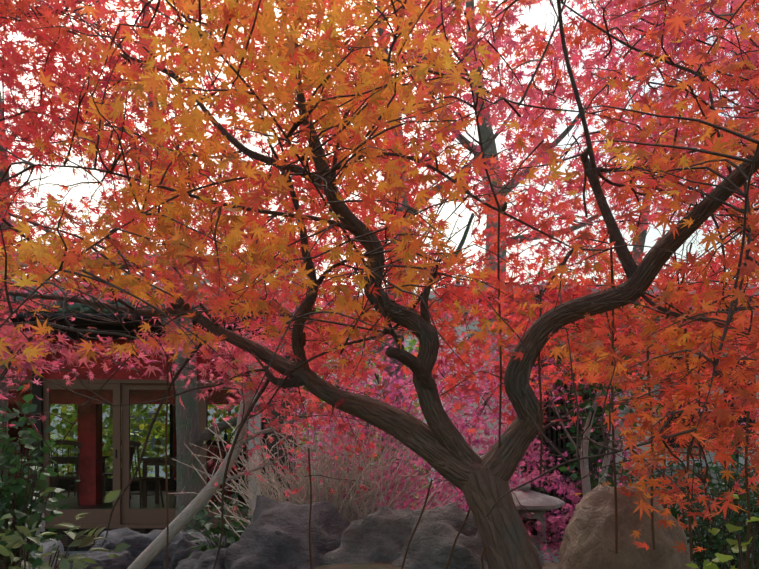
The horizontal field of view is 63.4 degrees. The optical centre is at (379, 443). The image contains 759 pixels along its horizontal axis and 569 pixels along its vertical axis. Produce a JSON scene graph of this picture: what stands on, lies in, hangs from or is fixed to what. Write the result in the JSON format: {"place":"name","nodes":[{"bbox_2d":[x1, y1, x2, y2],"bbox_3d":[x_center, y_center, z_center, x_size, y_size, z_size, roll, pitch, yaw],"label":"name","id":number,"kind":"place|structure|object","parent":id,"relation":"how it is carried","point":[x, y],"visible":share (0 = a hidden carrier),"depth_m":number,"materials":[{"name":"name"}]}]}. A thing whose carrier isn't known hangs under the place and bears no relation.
{"place":"outdoors","nodes":[
{"label":"outdoors","id":0,"kind":"place"},
{"bbox_2d":[64,551,88,556],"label":"paved path","id":1,"kind":"structure","parent":0,"point":[71,553],"depth_m":8.25,"materials":[{"name":"stone"}]},
{"bbox_2d":[50,290,483,481],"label":"back building","id":2,"kind":"structure","parent":0,"point":[406,343],"depth_m":23.89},
{"bbox_2d":[0,0,758,290],"label":"sky","id":3,"kind":"structure","parent":0,"point":[539,14],"materials":[{"name":"white"}]},
{"bbox_2d":[121,482,700,568],"bbox_3d":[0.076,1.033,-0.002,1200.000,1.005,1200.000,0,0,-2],"label":"ground","id":4,"kind":"structure","parent":0,"point":[547,565],"depth_m":2.73,"materials":[{"name":"soil"}]},
{"bbox_2d":[0,385,62,545],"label":"camellia shrub","id":5,"kind":"object","parent":4,"relation":"on","point":[28,409],"visible":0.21,"depth_m":3.65,"materials":[{"name":"green plant"}]},
{"bbox_2d":[0,403,79,568],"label":"camellia shrub","id":6,"kind":"object","parent":4,"relation":"on","point":[22,514],"visible":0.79,"depth_m":3.08,"materials":[{"name":"green plant"}]},
{"bbox_2d":[21,505,63,568],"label":"rock","id":7,"kind":"object","parent":4,"relation":"on","point":[47,548],"visible":0.17,"depth_m":5.49,"materials":[{"name":"grey stone"}]},
{"bbox_2d":[0,487,130,568],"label":"variegated plant","id":8,"kind":"object","parent":4,"relation":"on","point":[15,540],"visible":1,"depth_m":2.41,"materials":[{"name":"green plant"}]},
{"bbox_2d":[0,0,197,556],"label":"maple tree","id":9,"kind":"object","parent":4,"relation":"on","point":[3,402],"visible":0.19,"depth_m":3.77,"materials":[{"name":"red plant"}]},
{"bbox_2d":[70,551,135,568],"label":"basalt rock","id":10,"kind":"object","parent":4,"relation":"on","point":[125,560],"visible":0.65,"depth_m":4.19,"materials":[{"name":"grey stone"}]},
{"bbox_2d":[89,527,139,552],"bbox_3d":[-1.928,1.242,4.690,0.594,1.215,0.650,0,0,-32],"label":"basalt rock","id":11,"kind":"object","parent":4,"relation":"on","point":[114,538],"visible":0.12,"depth_m":4.58,"materials":[{"name":"grey stone"}]},
{"bbox_2d":[118,530,184,568],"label":"basalt rock","id":12,"kind":"object","parent":4,"relation":"on","point":[139,543],"visible":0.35,"depth_m":4.40,"materials":[{"name":"grey stone"}]},
{"bbox_2d":[8,253,317,550],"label":"pavilion","id":13,"kind":"structure","parent":4,"relation":"on","point":[140,507],"depth_m":8.45,"materials":[{"name":"brown wood"}]},
{"bbox_2d":[163,530,231,568],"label":"basalt rock","id":14,"kind":"object","parent":4,"relation":"on","point":[179,547],"visible":0.4,"depth_m":4.18,"materials":[{"name":"grey stone"}]},
{"bbox_2d":[175,547,227,568],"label":"rock","id":15,"kind":"object","parent":4,"relation":"on","point":[206,559],"visible":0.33,"depth_m":3.59,"materials":[{"name":"grey stone"}]},
{"bbox_2d":[0,0,428,531],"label":"maple tree","id":16,"kind":"object","parent":4,"relation":"on","point":[189,479],"visible":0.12,"depth_m":6.30,"materials":[{"name":"red plant"}]},
{"bbox_2d":[184,504,252,555],"bbox_3d":[-0.901,0.723,4.014,0.666,0.676,0.690,0,0,-40],"label":"shrub","id":17,"kind":"object","parent":4,"relation":"on","point":[230,537],"visible":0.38,"depth_m":3.94,"materials":[{"name":"green plant"}]},
{"bbox_2d":[173,483,268,536],"bbox_3d":[-1.470,0.821,5.587,0.995,0.915,0.938,0,0,-39],"label":"shrub","id":18,"kind":"object","parent":4,"relation":"on","point":[198,517],"visible":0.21,"depth_m":5.61,"materials":[{"name":"green plant"}]},
{"bbox_2d":[50,303,447,508],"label":"back garden trees","id":19,"kind":"object","parent":4,"relation":"on","point":[147,422],"depth_m":13.83,"materials":[{"name":"green plant"}]},
{"bbox_2d":[127,265,393,568],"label":"pale bark tree","id":20,"kind":"object","parent":4,"relation":"on","point":[158,544],"visible":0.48,"depth_m":3.44,"materials":[{"name":"plant"}]},
{"bbox_2d":[224,495,349,568],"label":"dark rock","id":21,"kind":"object","parent":4,"relation":"on","point":[274,534],"visible":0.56,"depth_m":3.05,"materials":[{"name":"grey stone"}]},
{"bbox_2d":[168,382,511,536],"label":"bare shrub twigs","id":22,"kind":"object","parent":4,"relation":"on","point":[340,504],"visible":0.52,"depth_m":3.90,"materials":[{"name":"beige plant"}]},
{"bbox_2d":[0,0,758,568],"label":"maple tree","id":23,"kind":"object","parent":4,"relation":"on","point":[370,102],"visible":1,"depth_m":2.11,"materials":[{"name":"orange plant"}]},
{"bbox_2d":[256,1,585,508],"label":"maple tree","id":24,"kind":"object","parent":4,"relation":"on","point":[402,208],"visible":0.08,"depth_m":6.34,"materials":[{"name":"red plant"}]},
{"bbox_2d":[319,502,544,568],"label":"grey rock","id":25,"kind":"object","parent":4,"relation":"on","point":[383,534],"visible":0.83,"depth_m":2.77,"materials":[{"name":"grey stone"}]},
{"bbox_2d":[258,337,654,562],"bbox_3d":[0.718,0.223,4.647,3.205,2.245,2.012,0,0,-2],"label":"tree","id":26,"kind":"object","parent":4,"relation":"on","point":[515,479],"visible":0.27,"depth_m":4.29,"materials":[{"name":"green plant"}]},
{"bbox_2d":[165,147,750,568],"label":"hanging vines","id":27,"kind":"object","parent":4,"relation":"on","point":[503,208],"visible":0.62,"depth_m":2.14,"materials":[{"name":"brown"}]},
{"bbox_2d":[511,444,550,492],"bbox_3d":[1.218,0.488,5.337,0.488,1.310,0.527,0,0,-44],"label":"ivy shrub","id":28,"kind":"object","parent":4,"relation":"on","point":[525,471],"visible":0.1,"depth_m":5.24,"materials":[{"name":"green plant"}]},
{"bbox_2d":[511,478,564,548],"bbox_3d":[1.029,0.769,4.423,0.621,1.049,0.539,0,0,-2],"label":"stone lantern","id":29,"kind":"object","parent":4,"relation":"on","point":[537,505],"visible":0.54,"depth_m":4.30,"materials":[{"name":"grey stone"}]},
{"bbox_2d":[411,0,758,449],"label":"maple tree","id":30,"kind":"object","parent":4,"relation":"on","point":[485,132],"visible":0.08,"depth_m":8.03,"materials":[{"name":"pink plant"}]},
{"bbox_2d":[420,281,758,566],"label":"slatted house","id":31,"kind":"structure","parent":4,"relation":"on","point":[553,437],"depth_m":7.71,"materials":[{"name":"paint"}]},
{"bbox_2d":[527,307,653,493],"bbox_3d":[2.370,-0.096,6.668,1.156,3.088,1.269,0,0,39],"label":"evergreen shrub","id":32,"kind":"object","parent":4,"relation":"on","point":[577,463],"visible":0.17,"depth_m":6.66,"materials":[{"name":"green plant"}]},
{"bbox_2d":[502,261,706,496],"bbox_3d":[1.521,-0.247,4.041,1.682,1.985,1.331,0,0,-2],"label":"tree","id":33,"kind":"object","parent":4,"relation":"on","point":[586,486],"visible":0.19,"depth_m":4.02,"materials":[{"name":"red plant"}]},
{"bbox_2d":[558,481,695,568],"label":"brown rock","id":34,"kind":"object","parent":4,"relation":"on","point":[588,541],"visible":0.83,"depth_m":2.15,"materials":[{"name":"brown stone"}]},
{"bbox_2d":[592,432,758,568],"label":"box shrub","id":35,"kind":"object","parent":4,"relation":"on","point":[720,546],"visible":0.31,"depth_m":3.17,"materials":[{"name":"green plant"}]},
{"bbox_2d":[670,429,758,568],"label":"box shrub","id":36,"kind":"object","parent":4,"relation":"on","point":[713,467],"visible":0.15,"depth_m":3.82,"materials":[{"name":"green plant"}]},
{"bbox_2d":[686,494,758,568],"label":"lime plant","id":37,"kind":"object","parent":4,"relation":"on","point":[740,547],"visible":0.96,"depth_m":1.78,"materials":[{"name":"green plant"}]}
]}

